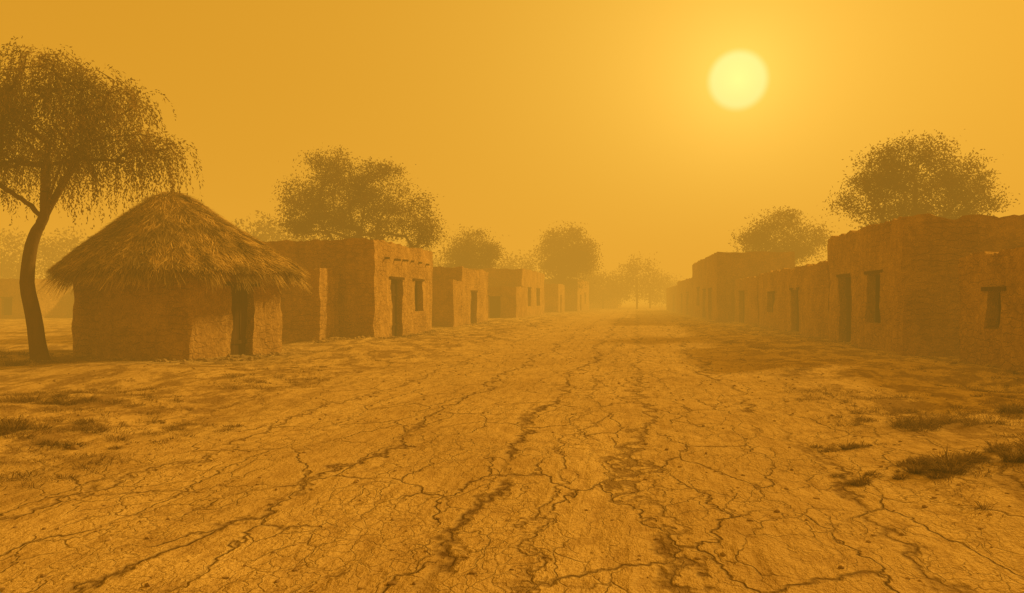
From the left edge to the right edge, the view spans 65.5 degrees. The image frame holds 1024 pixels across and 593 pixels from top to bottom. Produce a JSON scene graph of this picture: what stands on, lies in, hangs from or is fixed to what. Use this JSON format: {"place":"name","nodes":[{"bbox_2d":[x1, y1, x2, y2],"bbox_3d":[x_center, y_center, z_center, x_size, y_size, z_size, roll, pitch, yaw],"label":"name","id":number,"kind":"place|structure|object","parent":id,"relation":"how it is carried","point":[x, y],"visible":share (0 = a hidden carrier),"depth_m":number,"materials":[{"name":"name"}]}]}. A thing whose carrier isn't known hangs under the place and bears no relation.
{"place":"outdoors","nodes":[
{"label":"outdoors","id":0,"kind":"place"},
{"bbox_2d":[0,303,1023,592],"bbox_3d":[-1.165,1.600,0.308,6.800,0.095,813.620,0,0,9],"label":"dirt road","id":1,"kind":"structure","parent":0,"point":[500,413],"depth_m":6.32,"materials":[{"name":"brown soil"}]},
{"bbox_2d":[808,437,901,451],"bbox_3d":[3.709,1.594,8.609,0.987,0.146,0.508,0,0,0],"label":"dry shrub","id":2,"kind":"object","parent":1,"relation":"on","point":[853,445],"visible":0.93,"depth_m":8.57,"materials":[{"name":"brown plant"}]},
{"bbox_2d":[829,460,964,485],"bbox_3d":[3.482,1.545,7.092,1.212,0.216,0.535,0,0,0],"label":"dry shrub","id":3,"kind":"object","parent":1,"relation":"on","point":[911,469],"visible":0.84,"depth_m":7.07,"materials":[{"name":"brown plant"}]},
{"bbox_2d":[0,300,1023,577],"bbox_3d":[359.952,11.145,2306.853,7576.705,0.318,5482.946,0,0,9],"label":"ground","id":4,"kind":"structure","parent":0,"point":[204,396],"depth_m":12.72,"materials":[{"name":"brown soil"}]},
{"bbox_2d":[0,356,42,365],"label":"dry shrub","id":5,"kind":"object","parent":4,"relation":"on","point":[8,362],"visible":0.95,"depth_m":18.52,"materials":[{"name":"brown plant"}]},
{"bbox_2d":[0,348,57,357],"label":"dry shrub","id":6,"kind":"object","parent":4,"relation":"on","point":[19,352],"visible":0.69,"depth_m":20.22,"materials":[{"name":"brown plant"}]},
{"bbox_2d":[0,278,73,318],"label":"walls","id":7,"kind":"structure","parent":4,"relation":"on","point":[61,307],"depth_m":64.99,"materials":[{"name":"paint"}]},
{"bbox_2d":[4,298,11,314],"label":"window frame","id":8,"kind":"object","parent":7,"relation":"attached to","point":[9,305],"visible":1,"depth_m":64.69,"materials":[{"name":"brown wood"}]},
{"bbox_2d":[5,299,12,314],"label":"window","id":9,"kind":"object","parent":7,"relation":"attached to","point":[6,306],"depth_m":64.80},
{"bbox_2d":[0,391,99,404],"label":"dry shrub","id":10,"kind":"object","parent":4,"relation":"on","point":[63,402],"visible":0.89,"depth_m":10.89,"materials":[{"name":"brown plant"}]},
{"bbox_2d":[25,357,82,363],"bbox_3d":[-10.932,1.482,18.938,1.736,0.252,0.870,0,0,0],"label":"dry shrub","id":11,"kind":"object","parent":4,"relation":"on","point":[55,359],"visible":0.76,"depth_m":18.91,"materials":[{"name":"brown plant"}]},
{"bbox_2d":[0,414,113,435],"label":"dry shrub","id":12,"kind":"object","parent":4,"relation":"on","point":[8,428],"visible":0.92,"depth_m":8.84,"materials":[{"name":"brown plant"}]},
{"bbox_2d":[30,438,121,449],"bbox_3d":[-4.526,1.519,8.282,0.997,0.125,0.431,0,0,-10],"label":"dry shrub","id":13,"kind":"object","parent":4,"relation":"on","point":[70,444],"visible":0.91,"depth_m":8.27,"materials":[{"name":"brown plant"}]},
{"bbox_2d":[39,416,152,430],"bbox_3d":[-4.941,1.506,9.371,1.325,0.207,0.570,0,0,-16],"label":"dry shrub","id":14,"kind":"object","parent":4,"relation":"on","point":[77,421],"visible":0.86,"depth_m":9.36,"materials":[{"name":"brown plant"}]},
{"bbox_2d":[0,36,203,359],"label":"acacia tree","id":15,"kind":"object","parent":4,"relation":"on","point":[89,127],"visible":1,"depth_m":19.14,"materials":[{"name":"green plant"}]},
{"bbox_2d":[37,188,310,359],"bbox_3d":[-9.288,-0.505,22.462,7.288,5.024,7.288,0,0,0],"label":"thatched hut","id":16,"kind":"object","parent":4,"relation":"on","point":[187,278],"visible":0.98,"depth_m":20.48,"materials":[{"name":"plant"}]},
{"bbox_2d":[230,286,247,354],"bbox_3d":[-7.660,0.802,22.002,0.105,2.380,1.198,0,0,18],"label":"door","id":17,"kind":"structure","parent":16,"relation":"in","point":[238,300],"depth_m":22.16,"materials":[{"name":"brown wood"}]},
{"bbox_2d":[135,420,261,431],"bbox_3d":[-3.992,1.594,9.860,1.646,0.107,0.710,0,0,12],"label":"dry shrub","id":18,"kind":"object","parent":4,"relation":"on","point":[206,424],"visible":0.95,"depth_m":9.94,"materials":[{"name":"brown plant"}]},
{"bbox_2d":[281,268,340,340],"bbox_3d":[-8.831,0.487,29.714,4.532,3.111,2.053,0,0,10],"label":"mud brick annex","id":19,"kind":"object","parent":4,"relation":"on","point":[316,315],"visible":0.4,"depth_m":28.57,"materials":[{"name":"paint"}]},
{"bbox_2d":[262,238,432,337],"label":"walls","id":20,"kind":"structure","parent":4,"relation":"on","point":[365,268],"depth_m":30.49,"materials":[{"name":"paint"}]},
{"bbox_2d":[390,279,396,336],"bbox_3d":[-4.982,0.612,32.802,0.105,2.850,1.548,0,0,10],"label":"door","id":21,"kind":"structure","parent":20,"relation":"attached to","point":[393,321],"depth_m":33.25,"materials":[{"name":"brown wood"}]},
{"bbox_2d":[390,276,402,279],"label":"lintel","id":22,"kind":"structure","parent":20,"relation":"attached to","point":[397,278],"depth_m":32.56,"materials":[{"name":"brown wood"}]},
{"bbox_2d":[385,257,429,265],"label":"roof poles","id":23,"kind":"object","parent":20,"relation":"attached to","point":[405,260],"visible":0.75,"depth_m":33.41,"materials":[{"name":"brown wood"}]},
{"bbox_2d":[414,283,415,310],"bbox_3d":[-4.555,-0.035,35.877,0.050,1.470,1.360,0,0,10],"label":"window frame","id":24,"kind":"object","parent":20,"relation":"attached to","point":[415,296],"depth_m":36.49,"materials":[{"name":"brown wood"}]},
{"bbox_2d":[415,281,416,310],"bbox_3d":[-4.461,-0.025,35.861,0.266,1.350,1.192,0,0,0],"label":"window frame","id":25,"kind":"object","parent":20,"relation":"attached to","point":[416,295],"visible":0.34,"depth_m":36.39,"materials":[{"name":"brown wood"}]},
{"bbox_2d":[269,143,449,256],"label":"acacia tree","id":26,"kind":"object","parent":4,"relation":"on","point":[342,220],"visible":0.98,"depth_m":44.49,"materials":[{"name":"green plant"}]},
{"bbox_2d":[0,209,822,308],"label":"distant trees","id":27,"kind":"object","parent":4,"relation":"on","point":[6,271],"visible":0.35,"depth_m":117.68,"materials":[{"name":"green plant"}]},
{"bbox_2d":[432,279,461,326],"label":"mud brick annex","id":28,"kind":"object","parent":4,"relation":"on","point":[446,304],"visible":0.29,"depth_m":44.65,"materials":[{"name":"paint"}]},
{"bbox_2d":[432,266,488,324],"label":"walls","id":29,"kind":"structure","parent":4,"relation":"on","point":[477,280],"depth_m":48.86,"materials":[{"name":"paint"}]},
{"bbox_2d":[470,292,473,322],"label":"door","id":30,"kind":"structure","parent":29,"relation":"attached to","point":[471,307],"depth_m":50.62,"materials":[{"name":"brown wood"}]},
{"bbox_2d":[436,224,508,268],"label":"acacia tree","id":31,"kind":"object","parent":4,"relation":"on","point":[488,252],"visible":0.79,"depth_m":75.20,"materials":[{"name":"green plant"}]},
{"bbox_2d":[470,268,544,315],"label":"walls","id":32,"kind":"structure","parent":4,"relation":"on","point":[523,277],"depth_m":73.30,"materials":[{"name":"paint"}]},
{"bbox_2d":[488,286,526,317],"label":"mud brick annex","id":33,"kind":"object","parent":4,"relation":"on","point":[506,302],"visible":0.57,"depth_m":65.84,"materials":[{"name":"paint"}]},
{"bbox_2d":[490,296,499,317],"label":"door","id":34,"kind":"structure","parent":33,"relation":"in","point":[494,300],"depth_m":66.06,"materials":[{"name":"brown wood"}]},
{"bbox_2d":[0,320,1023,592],"bbox_3d":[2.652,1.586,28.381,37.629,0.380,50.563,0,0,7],"label":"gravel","id":35,"kind":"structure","parent":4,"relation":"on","point":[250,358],"depth_m":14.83,"materials":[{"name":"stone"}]},
{"bbox_2d":[544,283,564,312],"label":"walls","id":36,"kind":"structure","parent":4,"relation":"on","point":[554,300],"depth_m":94.71,"materials":[{"name":"paint"}]},
{"bbox_2d":[544,279,588,310],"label":"walls","id":37,"kind":"structure","parent":4,"relation":"on","point":[576,301],"depth_m":107.61,"materials":[{"name":"paint"}]},
{"bbox_2d":[531,221,603,294],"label":"acacia tree","id":38,"kind":"object","parent":4,"relation":"on","point":[558,256],"visible":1,"depth_m":105.15,"materials":[{"name":"green plant"}]},
{"bbox_2d":[589,286,620,308],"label":"walls","id":39,"kind":"structure","parent":4,"relation":"on","point":[611,304],"depth_m":147.44,"materials":[{"name":"paint"}]},
{"bbox_2d":[666,285,677,311],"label":"walls","id":40,"kind":"structure","parent":4,"relation":"on","point":[671,299],"depth_m":109.97,"materials":[{"name":"paint"}]},
{"bbox_2d":[677,277,692,315],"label":"walls","id":41,"kind":"structure","parent":4,"relation":"on","point":[684,300],"depth_m":82.96,"materials":[{"name":"paint"}]},
{"bbox_2d":[692,251,795,321],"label":"walls","id":42,"kind":"structure","parent":4,"relation":"on","point":[718,273],"depth_m":55.04,"materials":[{"name":"paint"}]},
{"bbox_2d":[734,276,758,324],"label":"walls","id":43,"kind":"structure","parent":4,"relation":"on","point":[749,286],"depth_m":48.92,"materials":[{"name":"paint"}]},
{"bbox_2d":[743,292,744,321],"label":"door","id":44,"kind":"structure","parent":43,"relation":"attached to","point":[743,306],"depth_m":51.93,"materials":[{"name":"brown wood"}]},
{"bbox_2d":[728,206,834,265],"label":"acacia tree","id":45,"kind":"object","parent":4,"relation":"on","point":[759,240],"visible":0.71,"depth_m":69.40,"materials":[{"name":"green plant"}]},
{"bbox_2d":[758,261,828,339],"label":"walls","id":46,"kind":"structure","parent":4,"relation":"on","point":[811,297],"depth_m":34.84,"materials":[{"name":"paint"}]},
{"bbox_2d":[772,293,774,311],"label":"window frame","id":47,"kind":"object","parent":46,"relation":"attached to","point":[773,294],"visible":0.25,"depth_m":42.09,"materials":[{"name":"brown wood"}]},
{"bbox_2d":[796,290,797,327],"bbox_3d":[12.904,0.824,35.606,0.105,2.450,1.748,0,0,8],"label":"door","id":48,"kind":"structure","parent":46,"relation":"attached to","point":[797,313],"depth_m":36.16,"materials":[{"name":"brown wood"}]},
{"bbox_2d":[822,129,1020,228],"bbox_3d":[20.230,-3.178,40.185,9.299,10.234,5.853,0,0,0],"label":"acacia tree","id":49,"kind":"object","parent":4,"relation":"on","point":[887,176],"visible":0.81,"depth_m":39.48,"materials":[{"name":"green plant"}]},
{"bbox_2d":[829,409,1019,433],"bbox_3d":[5.181,1.500,9.850,2.329,0.276,1.213,0,0,0],"label":"dry shrub","id":50,"kind":"object","parent":4,"relation":"on","point":[928,424],"visible":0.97,"depth_m":9.73,"materials":[{"name":"brown plant"}]},
{"bbox_2d":[827,212,1023,356],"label":"walls","id":51,"kind":"structure","parent":4,"relation":"on","point":[915,259],"depth_m":21.66,"materials":[{"name":"paint"}]},
{"bbox_2d":[836,273,852,276],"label":"lintel","id":52,"kind":"structure","parent":51,"relation":"attached to","point":[844,275],"depth_m":27.30,"materials":[{"name":"brown wood"}]},
{"bbox_2d":[845,277,852,341],"bbox_3d":[11.706,0.615,27.343,0.105,2.800,1.678,0,0,8],"label":"door","id":53,"kind":"structure","parent":51,"relation":"attached to","point":[849,332],"depth_m":27.82,"materials":[{"name":"brown wood"}]},
{"bbox_2d":[866,270,881,273],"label":"lintel","id":54,"kind":"structure","parent":51,"relation":"attached to","point":[872,272],"depth_m":24.19,"materials":[{"name":"brown wood"}]},
{"bbox_2d":[875,274,882,323],"bbox_3d":[11.287,0.061,24.213,0.062,1.520,1.350,0,0,8],"label":"window frame","id":55,"kind":"object","parent":51,"relation":"attached to","point":[876,298],"visible":0.38,"depth_m":24.82,"materials":[{"name":"brown wood"}]},
{"bbox_2d":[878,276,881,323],"bbox_3d":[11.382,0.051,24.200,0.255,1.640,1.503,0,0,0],"label":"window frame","id":56,"kind":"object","parent":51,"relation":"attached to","point":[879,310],"depth_m":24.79,"materials":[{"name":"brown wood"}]},
{"bbox_2d":[890,439,1023,478],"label":"dry shrub","id":57,"kind":"object","parent":4,"relation":"on","point":[938,462],"visible":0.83,"depth_m":7.19,"materials":[{"name":"brown plant"}]},
{"bbox_2d":[945,399,1023,418],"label":"dry shrub","id":58,"kind":"object","parent":4,"relation":"on","point":[1010,409],"visible":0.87,"depth_m":10.51,"materials":[{"name":"brown plant"}]},
{"bbox_2d":[947,425,1023,462],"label":"dry shrub","id":59,"kind":"object","parent":4,"relation":"on","point":[979,458],"visible":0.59,"depth_m":7.54,"materials":[{"name":"brown plant"}]},
{"bbox_2d":[958,246,1023,370],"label":"walls","id":60,"kind":"structure","parent":4,"relation":"on","point":[984,339],"depth_m":17.81,"materials":[{"name":"paint"}]},
{"bbox_2d":[981,286,1005,290],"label":"lintel","id":61,"kind":"structure","parent":60,"relation":"attached to","point":[1001,288],"depth_m":17.52,"materials":[{"name":"brown wood"}]},
{"bbox_2d":[998,291,1001,327],"bbox_3d":[10.936,0.294,17.593,0.062,0.840,0.700,0,0,8],"label":"window frame","id":62,"kind":"object","parent":60,"relation":"attached to","point":[999,301],"visible":0.14,"depth_m":17.88,"materials":[{"name":"brown wood"}]},
{"bbox_2d":[0,319,1023,519],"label":"dry grass","id":63,"kind":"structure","parent":0,"point":[42,392],"depth_m":11.13,"materials":[{"name":"brown plant"}]},
{"bbox_2d":[0,0,1023,299],"label":"sky","id":64,"kind":"structure","parent":0,"point":[659,126],"materials":[{"name":"orange"}]}
]}

